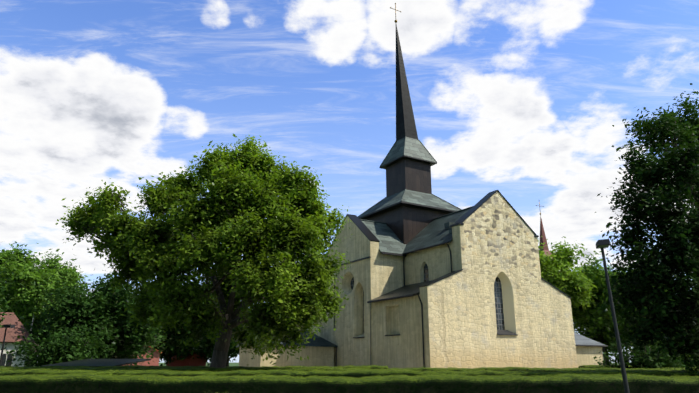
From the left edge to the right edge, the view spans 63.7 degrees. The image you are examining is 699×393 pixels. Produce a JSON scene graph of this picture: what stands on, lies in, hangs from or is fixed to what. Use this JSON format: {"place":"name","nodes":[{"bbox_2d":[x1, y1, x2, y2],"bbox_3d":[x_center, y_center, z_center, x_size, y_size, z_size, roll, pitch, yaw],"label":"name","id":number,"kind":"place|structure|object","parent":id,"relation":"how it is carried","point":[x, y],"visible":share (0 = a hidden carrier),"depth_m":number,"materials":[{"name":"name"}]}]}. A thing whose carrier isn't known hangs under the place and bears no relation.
{"place":"outdoors","nodes":[
{"label":"outdoors","id":0,"kind":"place"},
{"bbox_2d":[0,315,33,366],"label":"white house walls","id":1,"kind":"structure","parent":0,"point":[9,346],"depth_m":48.85,"materials":[{"name":"white paint"}]},
{"bbox_2d":[1,354,12,366],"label":"white house windows","id":2,"kind":"structure","parent":1,"relation":"in","point":[4,360],"depth_m":48.44,"materials":[{"name":"grey glass"}]},
{"bbox_2d":[0,312,34,342],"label":"house roof","id":3,"kind":"structure","parent":1,"relation":"on","point":[12,319],"depth_m":50.18,"materials":[{"name":"red tile"}]},
{"bbox_2d":[0,243,40,298],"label":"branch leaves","id":4,"kind":"object","parent":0,"point":[18,270],"visible":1,"depth_m":14.18,"materials":[{"name":"green plant"}]},
{"bbox_2d":[0,241,90,366],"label":"tree","id":5,"kind":"object","parent":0,"point":[21,302],"depth_m":67.97,"materials":[{"name":"green plant"}]},
{"bbox_2d":[40,359,150,366],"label":"shed roof","id":6,"kind":"structure","parent":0,"point":[101,362],"depth_m":39.58,"materials":[{"name":"grey"}]},
{"bbox_2d":[56,134,351,367],"bbox_3d":[-8.891,3.825,35.673,18.659,16.690,12.864,-6,-18,20],"label":"ash tree","id":7,"kind":"object","parent":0,"point":[292,226],"depth_m":31.97,"materials":[{"name":"green plant"}]},
{"bbox_2d":[239,346,333,366],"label":"annex walls","id":8,"kind":"structure","parent":0,"point":[320,356],"depth_m":45.81,"materials":[{"name":"beige stone"}]},
{"bbox_2d":[237,329,337,346],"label":"annex roof","id":9,"kind":"structure","parent":8,"relation":"on","point":[320,341],"depth_m":47.00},
{"bbox_2d":[33,363,628,366],"bbox_3d":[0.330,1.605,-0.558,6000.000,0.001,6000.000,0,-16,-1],"label":"ground","id":10,"kind":"structure","parent":0,"point":[233,364],"depth_m":438.05,"materials":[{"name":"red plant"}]},
{"bbox_2d":[0,324,14,365],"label":"lamp post","id":11,"kind":"object","parent":10,"relation":"on","point":[6,326],"visible":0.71,"depth_m":43.23,"materials":[{"name":"black metal"}]},
{"bbox_2d":[0,270,27,344],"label":"tree","id":12,"kind":"object","parent":10,"relation":"on","point":[2,305],"visible":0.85,"depth_m":42.06,"materials":[{"name":"green plant"}]},
{"bbox_2d":[0,320,116,366],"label":"low shrub","id":13,"kind":"object","parent":10,"relation":"on","point":[68,350],"depth_m":43.62,"materials":[{"name":"green plant"}]},
{"bbox_2d":[18,264,171,366],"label":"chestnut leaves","id":14,"kind":"object","parent":10,"relation":"on","point":[95,309],"visible":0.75,"depth_m":52.02,"materials":[{"name":"green plant"}]},
{"bbox_2d":[123,346,159,365],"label":"red barn walls","id":15,"kind":"structure","parent":10,"relation":"on","point":[155,359],"depth_m":88.07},
{"bbox_2d":[166,353,205,366],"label":"red cottage walls","id":16,"kind":"structure","parent":10,"relation":"on","point":[195,361],"depth_m":104.90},
{"bbox_2d":[168,350,206,359],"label":"roof","id":17,"kind":"structure","parent":16,"relation":"on","point":[188,357],"depth_m":104.77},
{"bbox_2d":[4,366,386,368],"bbox_3d":[-13.864,11.460,35.563,32.522,1.491,1.535,0,-16,1],"label":"hedge row","id":18,"kind":"object","parent":10,"relation":"on","point":[287,367],"visible":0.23,"depth_m":35.03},
{"bbox_2d":[0,365,387,367],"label":"hedge leaves","id":19,"kind":"object","parent":18,"relation":"attached to","point":[198,366],"visible":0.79,"depth_m":35.32,"materials":[{"name":"green plant"}]},
{"bbox_2d":[0,367,684,372],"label":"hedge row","id":20,"kind":"object","parent":10,"relation":"on","point":[420,369],"visible":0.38,"depth_m":30.60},
{"bbox_2d":[0,369,697,377],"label":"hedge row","id":21,"kind":"object","parent":10,"relation":"on","point":[483,372],"visible":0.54,"depth_m":22.87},
{"bbox_2d":[0,368,698,374],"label":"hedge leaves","id":22,"kind":"object","parent":21,"relation":"attached to","point":[231,371],"visible":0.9,"depth_m":23.14,"materials":[{"name":"green plant"}]},
{"bbox_2d":[0,374,698,392],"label":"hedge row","id":23,"kind":"object","parent":10,"relation":"on","point":[577,380],"visible":0.79,"depth_m":15.11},
{"bbox_2d":[0,378,698,392],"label":"hedge leaves","id":24,"kind":"object","parent":23,"relation":"attached to","point":[392,385],"visible":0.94,"depth_m":15.04,"materials":[{"name":"green plant"}]},
{"bbox_2d":[0,373,698,382],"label":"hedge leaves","id":25,"kind":"object","parent":23,"relation":"attached to","point":[341,377],"visible":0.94,"depth_m":15.45,"materials":[{"name":"green plant"}]},
{"bbox_2d":[596,239,629,392],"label":"lamp post","id":26,"kind":"object","parent":10,"relation":"on","point":[617,336],"visible":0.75,"depth_m":11.91,"materials":[{"name":"black metal"}]},
{"bbox_2d":[579,365,697,367],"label":"hedge row","id":27,"kind":"object","parent":10,"relation":"on","point":[589,366],"visible":0.1,"depth_m":40.11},
{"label":"chestnut wood","id":28,"kind":"object","parent":10,"relation":"on","visible":0},
{"bbox_2d":[132,279,213,365],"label":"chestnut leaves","id":29,"kind":"object","parent":28,"relation":"attached to","point":[173,345],"visible":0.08,"depth_m":99.00,"materials":[{"name":"green plant"}]},
{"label":"chestnut tree wood","id":30,"kind":"object","parent":10,"relation":"on","visible":0},
{"bbox_2d":[190,281,254,365],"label":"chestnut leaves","id":31,"kind":"object","parent":30,"relation":"on","point":[207,351],"visible":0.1,"depth_m":100.25,"materials":[{"name":"green plant"}]},
{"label":"linden wood","id":32,"kind":"object","parent":10,"relation":"on","visible":0},
{"bbox_2d":[537,236,603,317],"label":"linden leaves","id":33,"kind":"object","parent":32,"relation":"on","point":[557,273],"visible":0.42,"depth_m":60.89,"materials":[{"name":"green plant"}]},
{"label":"linden wood","id":34,"kind":"object","parent":10,"relation":"on","visible":0},
{"bbox_2d":[571,249,627,333],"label":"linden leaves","id":35,"kind":"object","parent":34,"relation":"attached to","point":[596,277],"visible":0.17,"depth_m":63.54,"materials":[{"name":"green plant"}]},
{"bbox_3d":[31.309,13.910,60.780,8.556,11.429,8.518,0,-16,-1],"label":"linden wood","id":36,"kind":"object","parent":10,"relation":"on","visible":0},
{"bbox_2d":[573,262,665,363],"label":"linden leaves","id":37,"kind":"object","parent":36,"relation":"on","point":[597,325],"visible":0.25,"depth_m":60.47,"materials":[{"name":"green plant"}]},
{"bbox_2d":[0,372,698,378],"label":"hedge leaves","id":38,"kind":"object","parent":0,"point":[321,375],"visible":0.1,"depth_m":22.78,"materials":[{"name":"green plant"}]},
{"bbox_2d":[0,0,698,362],"label":"sky","id":39,"kind":"structure","parent":0,"point":[522,100],"materials":[{"name":"blue"}]},
{"bbox_2d":[2,366,697,370],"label":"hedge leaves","id":40,"kind":"object","parent":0,"point":[276,368],"visible":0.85,"depth_m":30.87,"materials":[{"name":"green plant"}]},
{"bbox_2d":[326,216,379,366],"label":"church wall","id":41,"kind":"structure","parent":0,"point":[364,273],"depth_m":46.37,"materials":[{"name":"beige stone"}]},
{"bbox_2d":[362,221,405,254],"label":"roof","id":42,"kind":"structure","parent":41,"relation":"on","point":[388,239],"depth_m":48.41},
{"bbox_2d":[50,369,685,371],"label":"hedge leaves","id":43,"kind":"object","parent":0,"point":[421,370],"depth_m":30.38,"materials":[{"name":"green plant"}]},
{"bbox_2d":[334,241,451,366],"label":"gutters and downspouts","id":44,"kind":"object","parent":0,"point":[404,256],"visible":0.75,"depth_m":42.84,"materials":[{"name":"black metal"}]},
{"bbox_2d":[358,136,461,216],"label":"tower skirt hips","id":45,"kind":"object","parent":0,"point":[405,189],"visible":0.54,"depth_m":54.66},
{"bbox_2d":[381,137,435,165],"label":"tower roof","id":46,"kind":"structure","parent":45,"relation":"attached to","point":[415,148],"depth_m":54.40,"materials":[{"name":"grey metal"}]},
{"bbox_2d":[396,25,417,140],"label":"spire","id":47,"kind":"structure","parent":46,"relation":"on","point":[405,123],"depth_m":56.50,"materials":[{"name":"black metal"}]},
{"bbox_2d":[379,155,436,168],"bbox_3d":[5.718,-3.051,55.084,4.000,0.115,4.000,10,-19,-30],"label":"roof eave","id":48,"kind":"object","parent":46,"relation":"attached to","point":[432,163],"depth_m":53.87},
{"bbox_2d":[386,158,431,196],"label":"tower wall","id":49,"kind":"structure","parent":45,"relation":"attached to","point":[407,174],"depth_m":53.50,"materials":[{"name":"brown wood"}]},
{"bbox_2d":[358,190,459,217],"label":"tower roof","id":50,"kind":"structure","parent":45,"relation":"attached to","point":[410,196],"depth_m":51.88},
{"bbox_2d":[359,201,455,219],"bbox_3d":[5.718,1.913,53.623,7.540,0.145,7.540,10,-19,-30],"label":"roof eave","id":51,"kind":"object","parent":50,"relation":"attached to","point":[386,209],"depth_m":50.72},
{"bbox_2d":[350,264,504,329],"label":"window","id":52,"kind":"structure","parent":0,"point":[499,305],"depth_m":42.91,"materials":[{"name":"grey glass"}]},
{"bbox_2d":[353,330,517,337],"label":"church window sills","id":53,"kind":"structure","parent":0,"point":[503,332],"depth_m":41.65,"materials":[{"name":"beige stone"}]},
{"bbox_2d":[420,191,577,368],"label":"church facade wall","id":54,"kind":"structure","parent":0,"point":[493,237],"depth_m":42.24,"materials":[{"name":"beige stone"}]},
{"bbox_2d":[329,190,570,298],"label":"church parapet cappings","id":55,"kind":"object","parent":54,"relation":"on","point":[363,228],"visible":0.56,"depth_m":45.06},
{"bbox_2d":[595,83,698,377],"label":"tree","id":56,"kind":"object","parent":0,"point":[676,254],"depth_m":23.97,"materials":[{"name":"green plant"}]},
{"label":"gravel yard","id":57,"kind":"structure","parent":0,"visible":0},
{"bbox_2d":[307,319,325,339],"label":"wall","id":58,"kind":"structure","parent":57,"relation":"on","point":[322,333],"depth_m":50.27,"materials":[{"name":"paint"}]},
{"bbox_2d":[273,241,453,299],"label":"church nave","id":59,"kind":"structure","parent":57,"relation":"on","point":[436,259],"depth_m":44.02,"materials":[{"name":"beige stone"}]},
{"bbox_2d":[323,208,470,259],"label":"roof","id":60,"kind":"structure","parent":59,"relation":"on","point":[434,232],"depth_m":46.87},
{"bbox_2d":[323,206,472,254],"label":"church ridge caps","id":61,"kind":"object","parent":60,"relation":"on","point":[447,225],"visible":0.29,"depth_m":47.61,"materials":[{"name":"black metal"}]},
{"bbox_2d":[379,252,403,295],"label":"wall","id":62,"kind":"structure","parent":57,"relation":"on","point":[391,277],"depth_m":45.81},
{"bbox_2d":[366,205,449,243],"bbox_3d":[5.718,4.218,52.945,6.200,5.200,6.200,10,-19,-30],"label":"tower base","id":63,"kind":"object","parent":62,"relation":"on","point":[406,224],"visible":0.14,"depth_m":49.97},
{"bbox_2d":[372,294,421,368],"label":"wall","id":64,"kind":"structure","parent":57,"relation":"on","point":[402,318],"depth_m":40.77,"materials":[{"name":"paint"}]},
{"bbox_2d":[370,280,431,300],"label":"church aisle roofs","id":65,"kind":"object","parent":64,"relation":"on","point":[414,289],"visible":0.17,"depth_m":43.05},
{"bbox_2d":[576,346,602,366],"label":"sacristy walls","id":66,"kind":"structure","parent":57,"relation":"on","point":[586,355],"depth_m":47.19,"materials":[{"name":"beige paint"}]},
{"bbox_2d":[574,332,603,346],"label":"roof","id":67,"kind":"structure","parent":66,"relation":"on","point":[581,339],"depth_m":47.79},
{"bbox_2d":[575,344,607,359],"bbox_3d":[19.883,13.892,46.678,5.100,3.100,0.315,10,-19,-30],"label":"rain gutter","id":68,"kind":"object","parent":67,"relation":"attached to","point":[603,346],"visible":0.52,"depth_m":47.54,"materials":[{"name":"grey metal"}]},
{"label":"bush wood","id":69,"kind":"object","parent":57,"relation":"on","visible":0},
{"bbox_2d":[591,336,697,368],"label":"bush leaves","id":70,"kind":"object","parent":69,"relation":"on","point":[645,362],"visible":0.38,"depth_m":37.61,"materials":[{"name":"green plant"}]},
{"bbox_3d":[24.744,11.889,42.060,3.719,4.736,4.935,0,-16,-1],"label":"bush wood","id":71,"kind":"object","parent":57,"relation":"on","visible":0},
{"bbox_2d":[629,337,698,367],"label":"bush","id":72,"kind":"object","parent":71,"relation":"attached to","point":[676,359],"visible":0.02,"depth_m":40.04,"materials":[{"name":"green plant"}]},
{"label":"distant tower body","id":73,"kind":"object","parent":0,"visible":0},
{"bbox_2d":[539,217,554,258],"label":"spire","id":74,"kind":"structure","parent":73,"relation":"on","point":[543,240],"depth_m":107.08,"materials":[{"name":"red"}]}
]}

